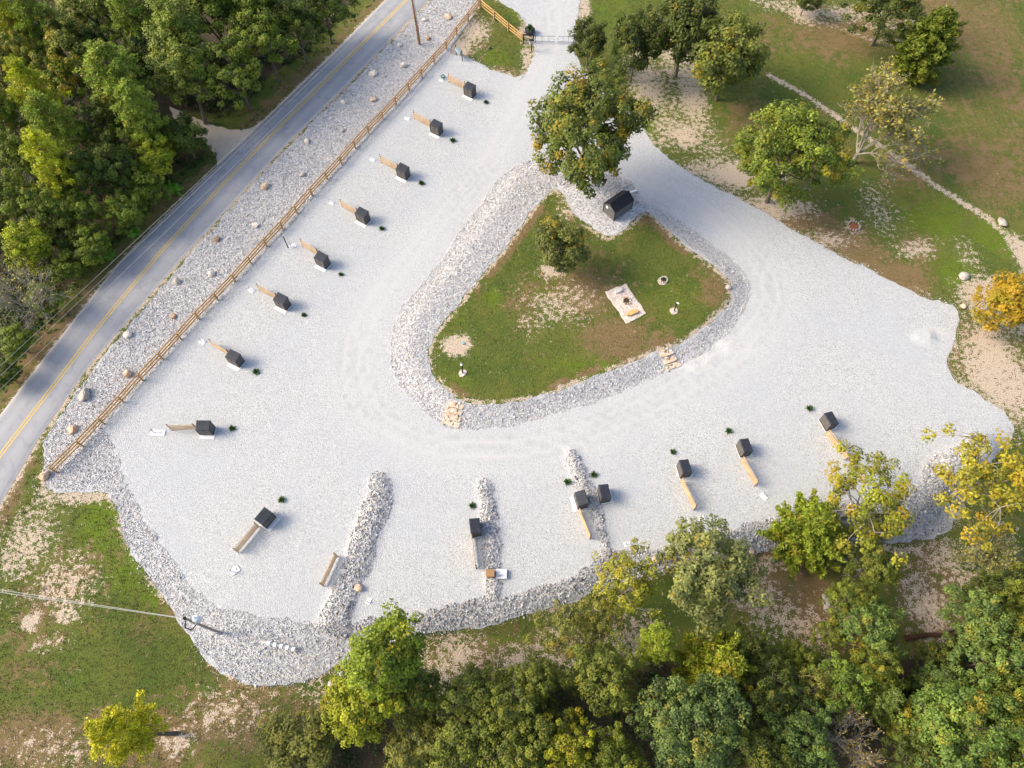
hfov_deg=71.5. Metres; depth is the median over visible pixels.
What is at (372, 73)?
boulder
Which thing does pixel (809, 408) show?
spiky plant
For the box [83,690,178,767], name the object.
tree
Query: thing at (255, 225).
boulder
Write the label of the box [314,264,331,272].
concrete pad
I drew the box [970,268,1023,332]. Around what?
broadleaf tree
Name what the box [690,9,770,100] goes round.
broadleaf tree
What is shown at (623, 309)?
fire pit patio
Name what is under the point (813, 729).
broadleaf tree
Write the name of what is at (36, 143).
broadleaf tree
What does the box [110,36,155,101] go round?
broadleaf tree
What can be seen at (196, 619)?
utility pole
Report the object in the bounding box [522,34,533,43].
entry posts
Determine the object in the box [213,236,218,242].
boulder
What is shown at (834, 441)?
slatted screen
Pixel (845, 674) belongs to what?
broadleaf tree
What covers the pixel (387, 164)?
slatted screen
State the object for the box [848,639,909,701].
broadleaf tree
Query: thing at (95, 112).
broadleaf tree
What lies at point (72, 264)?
broadleaf tree
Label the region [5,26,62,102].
broadleaf tree
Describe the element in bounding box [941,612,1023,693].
broadleaf tree
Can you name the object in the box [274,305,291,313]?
concrete pad
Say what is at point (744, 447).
storage box
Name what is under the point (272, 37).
broadleaf tree
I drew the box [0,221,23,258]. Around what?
broadleaf tree
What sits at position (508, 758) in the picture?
broadleaf tree
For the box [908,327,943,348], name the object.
gravel heap
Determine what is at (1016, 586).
broadleaf tree
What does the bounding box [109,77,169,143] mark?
pine tree
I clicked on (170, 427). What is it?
slatted screen
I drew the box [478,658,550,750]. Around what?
broadleaf tree
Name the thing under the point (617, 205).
shed
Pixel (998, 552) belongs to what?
tree
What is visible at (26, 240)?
broadleaf tree
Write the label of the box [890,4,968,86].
tree
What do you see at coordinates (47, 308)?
broadleaf tree
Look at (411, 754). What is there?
broadleaf tree
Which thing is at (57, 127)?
broadleaf tree
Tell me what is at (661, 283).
stone pad
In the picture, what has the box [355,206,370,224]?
storage box
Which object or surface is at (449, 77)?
slatted screen
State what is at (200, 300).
roadside stone
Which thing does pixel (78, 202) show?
broadleaf tree
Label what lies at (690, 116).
ground
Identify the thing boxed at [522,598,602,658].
broadleaf tree
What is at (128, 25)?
pine tree
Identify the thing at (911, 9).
broadleaf tree
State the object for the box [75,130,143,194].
broadleaf tree
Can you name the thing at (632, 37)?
broadleaf tree
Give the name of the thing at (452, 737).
broadleaf tree
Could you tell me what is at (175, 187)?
shrub
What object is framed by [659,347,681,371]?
stone steps
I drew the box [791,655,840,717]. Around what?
broadleaf tree
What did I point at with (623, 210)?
door
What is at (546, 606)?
stray stone
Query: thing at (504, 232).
island bank stone
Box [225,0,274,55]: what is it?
broadleaf tree
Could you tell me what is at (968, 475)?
broadleaf tree
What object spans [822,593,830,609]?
stone block
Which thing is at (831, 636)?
broadleaf tree
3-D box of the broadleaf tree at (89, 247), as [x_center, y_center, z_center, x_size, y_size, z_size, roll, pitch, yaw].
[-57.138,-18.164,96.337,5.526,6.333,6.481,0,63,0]
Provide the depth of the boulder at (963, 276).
97.31 m
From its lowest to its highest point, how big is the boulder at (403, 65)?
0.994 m
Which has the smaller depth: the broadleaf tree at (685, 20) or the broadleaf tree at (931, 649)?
the broadleaf tree at (931, 649)
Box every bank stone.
[345,445,983,655]
[390,155,749,429]
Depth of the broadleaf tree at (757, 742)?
64.78 m
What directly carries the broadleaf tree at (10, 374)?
on the ground at (690, 116)
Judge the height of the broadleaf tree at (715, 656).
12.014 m
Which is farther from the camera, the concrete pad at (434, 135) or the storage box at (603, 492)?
the concrete pad at (434, 135)
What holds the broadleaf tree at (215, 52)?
on the ground at (690, 116)
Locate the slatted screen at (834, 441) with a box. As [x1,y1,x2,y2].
[825,429,848,459]
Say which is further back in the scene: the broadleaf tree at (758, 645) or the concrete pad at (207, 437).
the concrete pad at (207, 437)
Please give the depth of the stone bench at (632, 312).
93.71 m
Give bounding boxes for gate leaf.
[535,35,555,41]
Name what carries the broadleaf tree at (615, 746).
on the ground at (690, 116)
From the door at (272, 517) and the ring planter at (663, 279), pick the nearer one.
the door at (272, 517)
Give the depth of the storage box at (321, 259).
97.24 m
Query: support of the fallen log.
on the ground at (690, 116)
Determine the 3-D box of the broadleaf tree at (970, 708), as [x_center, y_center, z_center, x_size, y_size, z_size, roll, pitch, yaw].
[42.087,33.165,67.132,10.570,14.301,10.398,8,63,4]
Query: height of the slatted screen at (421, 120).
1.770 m
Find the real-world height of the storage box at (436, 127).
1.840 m
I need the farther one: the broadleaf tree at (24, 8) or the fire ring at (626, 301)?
the broadleaf tree at (24, 8)
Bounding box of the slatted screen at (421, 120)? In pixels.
[413,110,430,126]
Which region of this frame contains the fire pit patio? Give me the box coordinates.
[605,283,645,323]
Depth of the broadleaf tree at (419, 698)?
68.02 m
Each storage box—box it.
[195,420,215,434]
[225,349,244,367]
[254,507,275,528]
[273,292,290,310]
[313,251,330,268]
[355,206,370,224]
[396,162,410,179]
[429,119,442,135]
[463,81,475,98]
[469,518,481,536]
[573,489,588,509]
[597,484,610,502]
[676,459,691,477]
[735,438,752,457]
[819,411,838,430]
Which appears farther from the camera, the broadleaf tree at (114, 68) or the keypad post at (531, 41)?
the keypad post at (531, 41)
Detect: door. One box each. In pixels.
[264,520,270,527]
[268,514,275,522]
[619,205,627,216]
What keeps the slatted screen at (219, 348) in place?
on the gravel lot
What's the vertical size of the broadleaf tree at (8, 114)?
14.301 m
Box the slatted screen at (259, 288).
[256,283,275,297]
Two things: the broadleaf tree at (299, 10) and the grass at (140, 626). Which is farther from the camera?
the broadleaf tree at (299, 10)
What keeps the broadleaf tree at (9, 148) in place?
on the ground at (690, 116)
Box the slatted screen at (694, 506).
[680,477,696,509]
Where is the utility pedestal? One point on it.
(500, 573)
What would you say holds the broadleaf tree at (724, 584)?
on the ground at (690, 116)
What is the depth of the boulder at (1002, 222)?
101.50 m
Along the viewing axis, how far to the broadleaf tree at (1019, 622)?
69.71 m
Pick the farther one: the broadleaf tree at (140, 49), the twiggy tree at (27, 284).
the broadleaf tree at (140, 49)
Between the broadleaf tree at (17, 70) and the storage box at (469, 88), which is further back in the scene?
the storage box at (469, 88)
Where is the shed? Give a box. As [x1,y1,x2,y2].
[603,190,633,220]
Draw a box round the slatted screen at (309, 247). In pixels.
[299,239,317,253]
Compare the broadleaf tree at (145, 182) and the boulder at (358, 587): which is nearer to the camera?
the boulder at (358, 587)
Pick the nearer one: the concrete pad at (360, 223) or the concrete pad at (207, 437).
the concrete pad at (207, 437)
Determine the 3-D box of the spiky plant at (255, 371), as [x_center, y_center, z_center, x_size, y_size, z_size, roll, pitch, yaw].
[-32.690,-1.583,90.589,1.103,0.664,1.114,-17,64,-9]
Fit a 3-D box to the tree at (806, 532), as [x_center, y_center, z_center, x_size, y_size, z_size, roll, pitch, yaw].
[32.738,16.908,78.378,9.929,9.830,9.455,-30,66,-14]
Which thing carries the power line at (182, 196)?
attached to the utility pole at (417, 28)
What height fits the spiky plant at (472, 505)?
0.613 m
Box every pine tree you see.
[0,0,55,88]
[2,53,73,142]
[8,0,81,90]
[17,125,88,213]
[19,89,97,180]
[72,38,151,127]
[105,0,158,76]
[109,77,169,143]
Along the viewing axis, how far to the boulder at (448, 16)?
122.50 m
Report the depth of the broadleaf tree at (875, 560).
74.64 m
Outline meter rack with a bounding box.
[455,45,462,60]
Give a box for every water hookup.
[149,429,165,435]
[229,565,239,575]
[289,242,296,248]
[366,597,371,604]
[624,542,630,546]
[760,492,767,500]
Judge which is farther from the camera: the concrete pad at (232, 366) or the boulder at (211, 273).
the boulder at (211, 273)
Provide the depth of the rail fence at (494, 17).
121.35 m
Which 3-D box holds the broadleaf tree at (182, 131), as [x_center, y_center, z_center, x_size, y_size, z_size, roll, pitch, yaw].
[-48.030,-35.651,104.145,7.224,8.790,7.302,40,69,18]
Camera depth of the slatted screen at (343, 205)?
102.24 m
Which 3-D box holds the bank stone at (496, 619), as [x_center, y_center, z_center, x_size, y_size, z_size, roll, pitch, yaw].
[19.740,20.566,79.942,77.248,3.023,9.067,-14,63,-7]
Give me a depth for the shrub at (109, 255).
98.25 m
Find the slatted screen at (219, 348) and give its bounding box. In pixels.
[208,339,227,353]
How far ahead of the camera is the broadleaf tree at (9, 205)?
93.44 m
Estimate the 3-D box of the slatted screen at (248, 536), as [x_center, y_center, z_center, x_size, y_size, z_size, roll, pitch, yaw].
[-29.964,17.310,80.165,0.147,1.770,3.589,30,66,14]
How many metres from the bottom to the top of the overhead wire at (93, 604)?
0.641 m
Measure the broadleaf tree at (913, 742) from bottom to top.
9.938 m
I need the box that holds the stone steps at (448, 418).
[442,401,463,427]
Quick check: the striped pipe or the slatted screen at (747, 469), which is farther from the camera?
the slatted screen at (747, 469)
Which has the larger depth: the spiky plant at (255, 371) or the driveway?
the driveway
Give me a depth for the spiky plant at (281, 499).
82.83 m
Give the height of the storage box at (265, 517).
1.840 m
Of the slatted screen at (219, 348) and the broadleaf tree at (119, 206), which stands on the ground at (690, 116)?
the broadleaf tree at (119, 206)
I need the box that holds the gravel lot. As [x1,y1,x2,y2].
[42,0,1013,685]
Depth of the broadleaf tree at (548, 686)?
68.78 m
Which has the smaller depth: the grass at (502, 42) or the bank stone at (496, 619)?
the bank stone at (496, 619)
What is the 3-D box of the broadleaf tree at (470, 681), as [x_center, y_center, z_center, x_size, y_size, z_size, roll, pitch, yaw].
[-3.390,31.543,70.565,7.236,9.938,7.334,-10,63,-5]
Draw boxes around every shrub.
[104,248,116,260]
[128,226,143,240]
[165,180,183,196]
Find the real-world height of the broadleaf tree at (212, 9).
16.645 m
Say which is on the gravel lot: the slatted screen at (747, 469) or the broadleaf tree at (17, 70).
the slatted screen at (747, 469)
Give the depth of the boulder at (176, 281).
96.93 m
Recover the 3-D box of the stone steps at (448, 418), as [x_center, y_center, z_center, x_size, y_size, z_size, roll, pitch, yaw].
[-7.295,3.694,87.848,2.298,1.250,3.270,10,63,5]
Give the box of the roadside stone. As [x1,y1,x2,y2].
[42,0,478,686]
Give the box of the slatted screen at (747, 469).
[740,456,758,485]
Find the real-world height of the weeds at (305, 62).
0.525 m
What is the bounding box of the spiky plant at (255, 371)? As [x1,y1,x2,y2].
[252,368,259,374]
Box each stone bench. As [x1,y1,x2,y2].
[614,287,622,293]
[626,309,638,315]
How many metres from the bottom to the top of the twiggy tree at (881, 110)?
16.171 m
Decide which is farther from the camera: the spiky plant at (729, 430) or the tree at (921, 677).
the spiky plant at (729, 430)
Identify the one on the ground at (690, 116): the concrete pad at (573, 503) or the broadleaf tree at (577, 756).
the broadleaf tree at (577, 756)
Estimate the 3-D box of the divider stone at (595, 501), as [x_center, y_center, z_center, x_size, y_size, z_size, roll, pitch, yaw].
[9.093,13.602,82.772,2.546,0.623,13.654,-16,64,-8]
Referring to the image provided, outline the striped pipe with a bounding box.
[266,641,295,651]
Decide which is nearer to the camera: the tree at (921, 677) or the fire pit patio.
the tree at (921, 677)
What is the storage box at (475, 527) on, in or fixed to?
on the gravel lot
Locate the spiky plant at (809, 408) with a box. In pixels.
[806,405,812,411]
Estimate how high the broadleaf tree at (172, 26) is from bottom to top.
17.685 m
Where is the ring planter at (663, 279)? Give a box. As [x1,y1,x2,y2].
[659,276,667,282]
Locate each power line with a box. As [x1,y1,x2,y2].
[0,14,374,365]
[1,26,366,374]
[2,0,403,387]
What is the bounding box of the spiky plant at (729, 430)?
[724,428,731,434]
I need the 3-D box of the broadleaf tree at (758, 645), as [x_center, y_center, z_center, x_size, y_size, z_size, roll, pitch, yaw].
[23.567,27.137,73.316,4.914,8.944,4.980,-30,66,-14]
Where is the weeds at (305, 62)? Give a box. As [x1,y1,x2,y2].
[234,0,373,130]
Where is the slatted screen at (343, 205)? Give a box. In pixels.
[339,199,356,213]
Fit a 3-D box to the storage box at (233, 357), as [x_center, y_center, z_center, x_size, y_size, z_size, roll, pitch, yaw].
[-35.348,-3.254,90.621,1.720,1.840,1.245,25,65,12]
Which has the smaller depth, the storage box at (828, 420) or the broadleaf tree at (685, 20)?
the storage box at (828, 420)
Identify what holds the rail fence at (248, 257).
on the gravel lot
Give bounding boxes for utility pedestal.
[486,569,506,578]
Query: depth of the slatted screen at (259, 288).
95.34 m
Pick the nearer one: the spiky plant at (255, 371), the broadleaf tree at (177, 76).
the spiky plant at (255, 371)
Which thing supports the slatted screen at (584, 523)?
on the gravel lot
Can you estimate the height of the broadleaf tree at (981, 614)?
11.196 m
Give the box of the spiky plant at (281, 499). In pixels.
[278,496,284,502]
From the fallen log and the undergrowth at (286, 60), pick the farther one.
the undergrowth at (286, 60)
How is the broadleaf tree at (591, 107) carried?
on the ground at (690, 116)
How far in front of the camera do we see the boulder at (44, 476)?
83.88 m
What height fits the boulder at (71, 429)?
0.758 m
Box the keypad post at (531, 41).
[529,39,533,51]
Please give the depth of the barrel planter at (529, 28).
120.28 m
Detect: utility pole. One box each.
[183,615,221,634]
[411,0,420,44]
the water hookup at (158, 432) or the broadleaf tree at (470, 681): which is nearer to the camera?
the broadleaf tree at (470, 681)
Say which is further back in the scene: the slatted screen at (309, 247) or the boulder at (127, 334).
the slatted screen at (309, 247)
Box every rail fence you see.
[48,0,479,472]
[479,0,522,39]
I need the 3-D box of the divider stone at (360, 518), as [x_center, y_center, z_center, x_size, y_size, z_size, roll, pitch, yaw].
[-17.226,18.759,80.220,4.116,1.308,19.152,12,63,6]
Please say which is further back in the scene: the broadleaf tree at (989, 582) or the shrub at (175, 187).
the shrub at (175, 187)
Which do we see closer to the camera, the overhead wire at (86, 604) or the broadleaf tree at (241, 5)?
the overhead wire at (86, 604)
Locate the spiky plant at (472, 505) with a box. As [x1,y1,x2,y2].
[468,501,476,508]
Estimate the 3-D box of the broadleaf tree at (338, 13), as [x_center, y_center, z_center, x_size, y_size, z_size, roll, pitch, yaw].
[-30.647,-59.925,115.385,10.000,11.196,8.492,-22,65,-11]
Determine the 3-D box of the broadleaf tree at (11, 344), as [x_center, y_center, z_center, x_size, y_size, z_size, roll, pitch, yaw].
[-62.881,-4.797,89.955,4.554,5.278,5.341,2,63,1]
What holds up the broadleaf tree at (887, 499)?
on the ground at (690, 116)
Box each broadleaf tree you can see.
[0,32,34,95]
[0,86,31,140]
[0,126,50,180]
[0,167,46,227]
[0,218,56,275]
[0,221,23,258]
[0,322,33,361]
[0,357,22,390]
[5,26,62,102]
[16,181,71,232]
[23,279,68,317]
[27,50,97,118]
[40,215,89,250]
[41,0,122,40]
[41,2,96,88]
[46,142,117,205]
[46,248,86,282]
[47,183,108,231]
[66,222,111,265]
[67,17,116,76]
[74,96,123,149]
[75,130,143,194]
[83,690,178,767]
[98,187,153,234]
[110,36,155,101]
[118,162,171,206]
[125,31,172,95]
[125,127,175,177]
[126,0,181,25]
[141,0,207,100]
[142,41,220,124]
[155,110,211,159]
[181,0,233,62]
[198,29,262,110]
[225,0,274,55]
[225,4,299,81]
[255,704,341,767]
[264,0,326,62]
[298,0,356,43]
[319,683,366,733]
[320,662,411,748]
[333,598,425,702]
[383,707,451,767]
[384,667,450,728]
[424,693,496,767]
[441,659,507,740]
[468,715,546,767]
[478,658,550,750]
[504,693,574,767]
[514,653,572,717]
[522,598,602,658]
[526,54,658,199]
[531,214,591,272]
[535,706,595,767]
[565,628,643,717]
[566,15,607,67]
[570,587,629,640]
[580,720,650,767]
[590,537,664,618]
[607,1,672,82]
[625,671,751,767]
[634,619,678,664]
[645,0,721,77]
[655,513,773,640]
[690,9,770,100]
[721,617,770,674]
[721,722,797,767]
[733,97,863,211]
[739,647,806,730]
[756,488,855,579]
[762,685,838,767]
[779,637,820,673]
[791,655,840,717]
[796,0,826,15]
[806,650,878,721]
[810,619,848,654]
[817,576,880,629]
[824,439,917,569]
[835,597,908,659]
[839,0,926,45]
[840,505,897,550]
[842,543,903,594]
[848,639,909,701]
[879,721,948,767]
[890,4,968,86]
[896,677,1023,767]
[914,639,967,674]
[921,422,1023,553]
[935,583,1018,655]
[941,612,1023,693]
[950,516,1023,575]
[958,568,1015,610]
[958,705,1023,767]
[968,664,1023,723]
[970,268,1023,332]
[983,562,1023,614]
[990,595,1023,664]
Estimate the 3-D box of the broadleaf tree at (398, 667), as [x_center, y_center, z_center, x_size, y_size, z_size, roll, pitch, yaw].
[-11.927,26.410,68.917,7.462,17.688,9.892,25,65,12]
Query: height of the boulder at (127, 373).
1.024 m
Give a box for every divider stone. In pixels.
[318,471,392,639]
[477,477,502,600]
[565,448,611,557]
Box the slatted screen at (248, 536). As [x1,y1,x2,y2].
[232,522,258,551]
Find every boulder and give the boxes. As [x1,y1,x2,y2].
[39,470,49,480]
[67,425,77,433]
[78,387,90,400]
[123,331,131,338]
[123,369,131,377]
[172,278,180,284]
[208,270,214,276]
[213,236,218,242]
[252,222,258,227]
[261,182,268,189]
[354,584,362,591]
[369,70,377,76]
[400,62,406,67]
[445,14,451,19]
[959,272,969,280]
[998,217,1006,225]
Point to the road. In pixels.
(41, 379)
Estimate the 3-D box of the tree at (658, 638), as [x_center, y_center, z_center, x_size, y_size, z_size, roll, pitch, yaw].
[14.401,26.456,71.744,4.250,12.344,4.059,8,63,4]
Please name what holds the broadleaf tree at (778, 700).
on the ground at (690, 116)
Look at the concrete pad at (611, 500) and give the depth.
83.00 m
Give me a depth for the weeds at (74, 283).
98.12 m
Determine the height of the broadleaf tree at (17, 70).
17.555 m
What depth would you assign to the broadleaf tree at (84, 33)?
105.22 m
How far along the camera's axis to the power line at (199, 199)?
93.20 m
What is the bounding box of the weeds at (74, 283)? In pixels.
[1,154,216,400]
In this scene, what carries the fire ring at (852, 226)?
on the ground at (690, 116)
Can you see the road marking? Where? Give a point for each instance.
(175, 237)
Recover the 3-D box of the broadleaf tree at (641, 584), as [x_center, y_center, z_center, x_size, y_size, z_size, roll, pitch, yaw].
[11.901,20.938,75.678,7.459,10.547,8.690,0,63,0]
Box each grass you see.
[0,452,604,767]
[431,196,726,399]
[460,4,584,74]
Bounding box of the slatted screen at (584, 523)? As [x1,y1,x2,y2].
[578,507,591,538]
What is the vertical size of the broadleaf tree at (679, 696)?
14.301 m
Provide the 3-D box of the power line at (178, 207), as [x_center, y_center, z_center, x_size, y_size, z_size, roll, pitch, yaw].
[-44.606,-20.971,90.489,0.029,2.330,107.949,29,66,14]
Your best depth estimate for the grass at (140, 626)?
75.12 m
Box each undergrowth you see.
[0,0,359,361]
[327,568,1023,767]
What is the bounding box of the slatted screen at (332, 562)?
[319,552,337,586]
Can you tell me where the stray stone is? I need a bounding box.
[32,0,1017,688]
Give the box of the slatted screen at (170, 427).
[166,423,195,430]
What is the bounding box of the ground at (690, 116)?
[0,0,1023,767]
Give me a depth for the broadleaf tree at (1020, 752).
64.45 m
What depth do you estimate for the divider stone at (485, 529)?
80.78 m
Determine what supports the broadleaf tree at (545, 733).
on the ground at (690, 116)
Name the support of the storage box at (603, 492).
on the gravel lot
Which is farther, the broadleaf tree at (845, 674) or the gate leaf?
the gate leaf
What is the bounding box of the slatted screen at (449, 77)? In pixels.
[448,73,464,87]
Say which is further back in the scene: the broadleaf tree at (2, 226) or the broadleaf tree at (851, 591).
the broadleaf tree at (2, 226)
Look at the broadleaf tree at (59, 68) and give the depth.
102.58 m
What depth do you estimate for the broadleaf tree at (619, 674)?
67.69 m
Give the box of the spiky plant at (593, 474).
[591,471,597,477]
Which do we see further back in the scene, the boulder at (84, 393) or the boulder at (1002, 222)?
the boulder at (1002, 222)
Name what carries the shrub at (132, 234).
on the ground at (690, 116)
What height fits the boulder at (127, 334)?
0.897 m
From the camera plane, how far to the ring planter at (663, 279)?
96.36 m
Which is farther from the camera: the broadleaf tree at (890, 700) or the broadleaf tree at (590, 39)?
the broadleaf tree at (590, 39)
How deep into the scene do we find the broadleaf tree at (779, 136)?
92.26 m
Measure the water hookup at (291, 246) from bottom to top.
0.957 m
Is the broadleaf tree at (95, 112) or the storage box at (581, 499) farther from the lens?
the broadleaf tree at (95, 112)
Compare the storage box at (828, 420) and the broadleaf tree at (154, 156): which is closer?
the storage box at (828, 420)
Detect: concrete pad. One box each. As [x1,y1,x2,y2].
[199,427,216,438]
[227,361,245,370]
[259,515,279,531]
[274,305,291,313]
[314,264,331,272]
[354,220,371,227]
[395,176,410,182]
[428,132,443,138]
[462,95,476,100]
[569,497,585,511]
[597,487,612,503]
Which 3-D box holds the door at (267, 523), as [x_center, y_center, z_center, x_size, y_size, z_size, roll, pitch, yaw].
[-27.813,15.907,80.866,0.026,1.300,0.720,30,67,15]
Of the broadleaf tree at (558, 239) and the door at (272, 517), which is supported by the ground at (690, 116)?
the broadleaf tree at (558, 239)
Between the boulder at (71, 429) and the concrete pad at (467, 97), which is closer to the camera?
the boulder at (71, 429)
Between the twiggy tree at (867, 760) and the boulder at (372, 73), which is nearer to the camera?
the twiggy tree at (867, 760)
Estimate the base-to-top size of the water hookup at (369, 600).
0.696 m
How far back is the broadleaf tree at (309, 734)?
68.58 m
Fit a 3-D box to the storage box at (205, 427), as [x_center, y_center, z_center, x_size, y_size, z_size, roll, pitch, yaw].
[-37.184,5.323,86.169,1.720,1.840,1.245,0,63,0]
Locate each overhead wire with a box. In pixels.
[0,592,182,618]
[3,590,180,617]
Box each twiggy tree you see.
[0,258,72,329]
[811,700,885,767]
[837,56,943,186]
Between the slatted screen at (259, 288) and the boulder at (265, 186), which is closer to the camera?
the slatted screen at (259, 288)
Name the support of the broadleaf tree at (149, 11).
on the ground at (690, 116)
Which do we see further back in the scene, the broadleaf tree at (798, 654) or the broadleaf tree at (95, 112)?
the broadleaf tree at (95, 112)
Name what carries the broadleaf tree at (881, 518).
on the ground at (690, 116)
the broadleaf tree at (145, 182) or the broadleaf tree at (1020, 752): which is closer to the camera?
the broadleaf tree at (1020, 752)
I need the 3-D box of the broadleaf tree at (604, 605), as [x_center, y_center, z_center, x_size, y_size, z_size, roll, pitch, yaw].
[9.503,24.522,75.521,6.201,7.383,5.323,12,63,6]
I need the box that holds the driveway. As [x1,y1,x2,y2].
[169,107,259,164]
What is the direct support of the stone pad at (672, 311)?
on the ground at (690, 116)
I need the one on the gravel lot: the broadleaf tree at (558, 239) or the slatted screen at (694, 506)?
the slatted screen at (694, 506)
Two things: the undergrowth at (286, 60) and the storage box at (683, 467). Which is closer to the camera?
the storage box at (683, 467)
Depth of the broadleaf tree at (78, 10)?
106.60 m
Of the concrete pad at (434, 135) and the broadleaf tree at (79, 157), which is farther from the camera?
the concrete pad at (434, 135)
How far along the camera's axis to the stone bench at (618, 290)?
95.39 m
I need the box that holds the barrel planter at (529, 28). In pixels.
[525,24,534,33]
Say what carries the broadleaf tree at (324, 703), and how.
on the ground at (690, 116)
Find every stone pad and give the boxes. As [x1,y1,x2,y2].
[459,369,466,376]
[658,276,667,284]
[670,308,677,314]
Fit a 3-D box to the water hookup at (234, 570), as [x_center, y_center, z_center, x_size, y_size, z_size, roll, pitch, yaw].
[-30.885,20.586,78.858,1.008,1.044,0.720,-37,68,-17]
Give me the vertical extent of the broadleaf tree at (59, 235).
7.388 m
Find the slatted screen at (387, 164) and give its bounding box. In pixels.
[379,154,397,169]
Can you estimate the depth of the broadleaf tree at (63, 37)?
103.44 m
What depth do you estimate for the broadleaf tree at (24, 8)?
102.47 m
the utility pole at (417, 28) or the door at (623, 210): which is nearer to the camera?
the door at (623, 210)
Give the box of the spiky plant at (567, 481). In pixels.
[563,479,571,485]
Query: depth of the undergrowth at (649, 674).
73.57 m
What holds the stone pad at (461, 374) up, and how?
on the ground at (690, 116)
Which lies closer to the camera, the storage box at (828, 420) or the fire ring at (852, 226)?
the storage box at (828, 420)
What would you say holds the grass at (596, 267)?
on the ground at (690, 116)
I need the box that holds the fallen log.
[903,632,955,640]
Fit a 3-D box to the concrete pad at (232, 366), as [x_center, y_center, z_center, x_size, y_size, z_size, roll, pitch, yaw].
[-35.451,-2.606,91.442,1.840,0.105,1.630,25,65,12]
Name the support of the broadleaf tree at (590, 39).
on the ground at (690, 116)
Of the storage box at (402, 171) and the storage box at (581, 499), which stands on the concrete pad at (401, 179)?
the storage box at (402, 171)
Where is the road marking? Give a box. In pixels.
[0,0,406,457]
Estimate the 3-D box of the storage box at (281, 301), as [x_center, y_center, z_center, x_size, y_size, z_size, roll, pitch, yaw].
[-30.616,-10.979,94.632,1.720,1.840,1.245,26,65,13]
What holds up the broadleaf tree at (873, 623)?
on the ground at (690, 116)
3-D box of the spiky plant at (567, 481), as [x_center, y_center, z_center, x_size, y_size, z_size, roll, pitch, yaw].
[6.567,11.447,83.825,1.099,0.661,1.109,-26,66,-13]
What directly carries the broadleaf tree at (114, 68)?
on the ground at (690, 116)
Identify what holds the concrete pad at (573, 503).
on the gravel lot
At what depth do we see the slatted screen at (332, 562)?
78.42 m
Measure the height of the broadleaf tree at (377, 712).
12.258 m
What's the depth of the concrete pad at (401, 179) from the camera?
105.83 m
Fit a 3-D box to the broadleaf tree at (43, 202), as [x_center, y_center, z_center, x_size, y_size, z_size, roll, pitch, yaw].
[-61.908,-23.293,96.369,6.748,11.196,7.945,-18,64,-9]
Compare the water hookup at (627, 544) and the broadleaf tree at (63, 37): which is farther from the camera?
the broadleaf tree at (63, 37)
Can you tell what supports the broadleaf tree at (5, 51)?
on the ground at (690, 116)
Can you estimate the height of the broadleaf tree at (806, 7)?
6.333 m
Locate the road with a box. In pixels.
[0,0,427,503]
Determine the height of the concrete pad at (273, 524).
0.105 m
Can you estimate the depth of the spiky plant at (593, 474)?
84.28 m
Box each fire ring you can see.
[622,296,631,304]
[847,219,860,230]
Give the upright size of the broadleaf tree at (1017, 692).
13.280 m
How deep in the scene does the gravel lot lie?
88.64 m
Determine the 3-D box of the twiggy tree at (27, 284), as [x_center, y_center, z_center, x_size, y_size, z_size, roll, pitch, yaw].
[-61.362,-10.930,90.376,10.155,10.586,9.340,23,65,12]
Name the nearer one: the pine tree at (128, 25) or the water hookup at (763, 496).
the water hookup at (763, 496)

